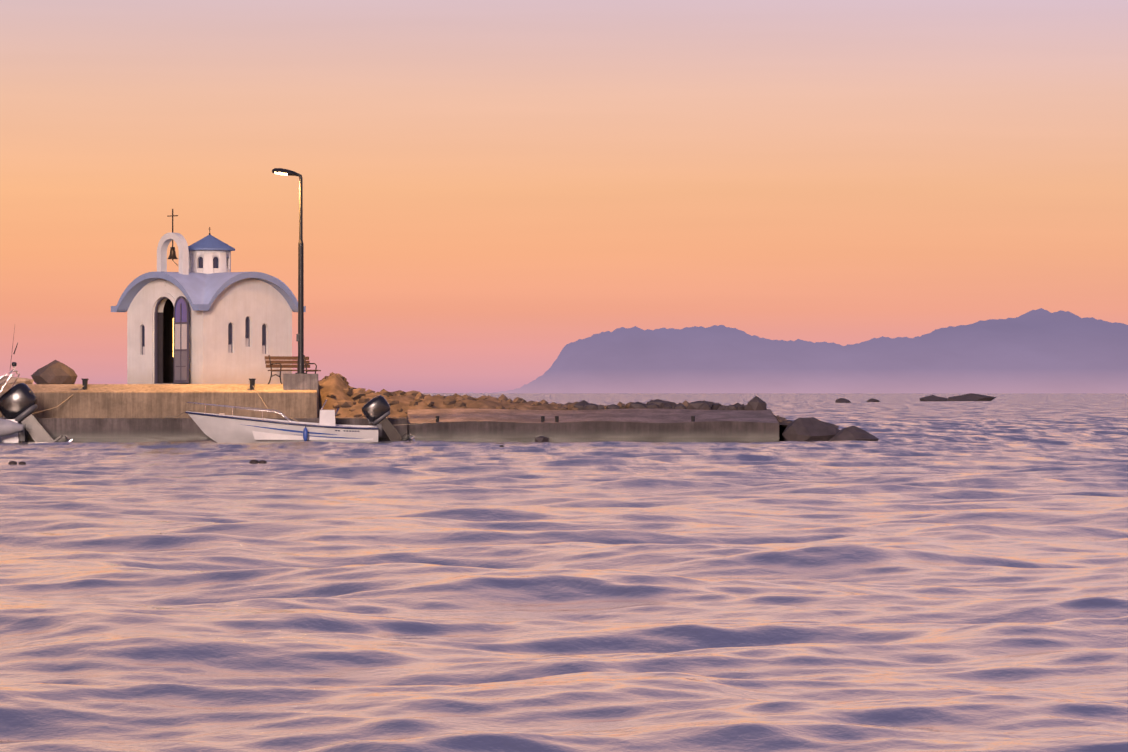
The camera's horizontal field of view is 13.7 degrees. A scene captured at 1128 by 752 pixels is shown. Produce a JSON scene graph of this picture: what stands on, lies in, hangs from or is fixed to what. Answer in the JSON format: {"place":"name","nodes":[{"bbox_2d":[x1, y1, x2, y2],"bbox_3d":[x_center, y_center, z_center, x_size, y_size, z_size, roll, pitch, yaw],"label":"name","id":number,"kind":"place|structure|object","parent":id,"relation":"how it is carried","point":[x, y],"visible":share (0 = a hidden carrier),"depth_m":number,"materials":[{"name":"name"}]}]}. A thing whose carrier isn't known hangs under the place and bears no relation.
{"place":"outdoors","nodes":[
{"label":"outdoors","id":0,"kind":"place"},
{"bbox_2d":[0,393,1127,751],"bbox_3d":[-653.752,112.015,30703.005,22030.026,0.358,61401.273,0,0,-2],"label":"sea","id":1,"kind":"structure","parent":0,"point":[934,577],"depth_m":35.49,"materials":[{"name":"liquid"}]},
{"bbox_2d":[8,445,503,464],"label":"mooring buoys","id":2,"kind":"object","parent":1,"relation":"on","point":[24,463],"visible":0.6,"depth_m":97.40},
{"bbox_2d":[185,395,414,442],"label":"white boat","id":3,"kind":"object","parent":1,"relation":"on","point":[221,428],"visible":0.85,"depth_m":139.53,"materials":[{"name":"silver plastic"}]},
{"bbox_2d":[0,0,1127,392],"label":"sky","id":4,"kind":"structure","parent":0,"point":[491,188],"materials":[{"name":"orange"}]},
{"bbox_2d":[469,308,1127,392],"bbox_3d":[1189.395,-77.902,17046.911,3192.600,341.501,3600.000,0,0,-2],"label":"mountains","id":5,"kind":"structure","parent":0,"point":[1040,350],"depth_m":15962.26,"materials":[{"name":"purple stone"}]},
{"label":"surrounding sea","id":6,"kind":"structure","parent":0,"visible":0},
{"bbox_2d":[0,328,72,442],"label":"rib boat","id":7,"kind":"object","parent":6,"relation":"on","point":[18,403],"visible":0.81,"depth_m":140.35,"materials":[{"name":"plastic"}]},
{"bbox_2d":[0,384,778,442],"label":"pier","id":8,"kind":"structure","parent":6,"relation":"on","point":[122,413],"depth_m":142.41,"materials":[{"name":"beige concrete"}]},
{"bbox_2d":[0,360,76,383],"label":"boulders","id":9,"kind":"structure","parent":8,"relation":"on","point":[55,372],"depth_m":144.62,"materials":[{"name":"brown stone"}]},
{"bbox_2d":[127,278,291,383],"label":"chapel walls","id":10,"kind":"structure","parent":8,"relation":"on","point":[259,304],"depth_m":146.09,"materials":[{"name":"white paint"}]},
{"bbox_2d":[134,280,265,383],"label":"chapel openings","id":11,"kind":"object","parent":10,"relation":"in","point":[181,339],"visible":0.58,"depth_m":145.42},
{"bbox_2d":[111,272,305,311],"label":"chapel roof","id":12,"kind":"structure","parent":10,"relation":"on","point":[201,291],"depth_m":145.47,"materials":[{"name":"paint"}]},
{"bbox_2d":[157,209,188,274],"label":"chapel belfry","id":13,"kind":"object","parent":12,"relation":"on","point":[166,239],"visible":0.96,"depth_m":146.00,"materials":[{"name":"white paint"}]},
{"bbox_2d":[189,250,230,273],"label":"cupola wall","id":14,"kind":"structure","parent":12,"relation":"on","point":[224,259],"depth_m":146.59,"materials":[{"name":"white paint"}]},
{"bbox_2d":[188,227,234,267],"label":"cupola roof","id":15,"kind":"structure","parent":14,"relation":"on","point":[209,242],"depth_m":146.64,"materials":[{"name":"blue paint"}]},
{"bbox_2d":[265,355,320,383],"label":"bench","id":16,"kind":"object","parent":8,"relation":"on","point":[280,362],"visible":0.83,"depth_m":145.24,"materials":[{"name":"brown wood"}]},
{"bbox_2d":[283,374,318,393],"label":"lamp block","id":17,"kind":"structure","parent":8,"relation":"attached to","point":[300,381],"depth_m":142.92,"materials":[{"name":"concrete"}]},
{"bbox_2d":[272,168,305,373],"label":"street lamp","id":18,"kind":"object","parent":17,"relation":"on","point":[300,334],"visible":0.98,"depth_m":143.34,"materials":[{"name":"metal"}]},
{"bbox_2d":[32,379,694,425],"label":"bollards","id":19,"kind":"object","parent":8,"relation":"on","point":[85,383],"visible":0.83,"depth_m":142.32,"materials":[{"name":"metal"}]},
{"bbox_2d":[318,372,838,437],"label":"rubble mound","id":20,"kind":"object","parent":6,"relation":"on","point":[336,390],"visible":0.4,"depth_m":146.07,"materials":[{"name":"brown stone"}]},
{"bbox_2d":[535,393,995,441],"bbox_3d":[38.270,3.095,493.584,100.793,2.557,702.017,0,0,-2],"label":"sea rocks","id":21,"kind":"object","parent":6,"relation":"on","point":[807,429],"visible":0.67,"depth_m":145.56,"materials":[{"name":"grey stone"}]}
]}

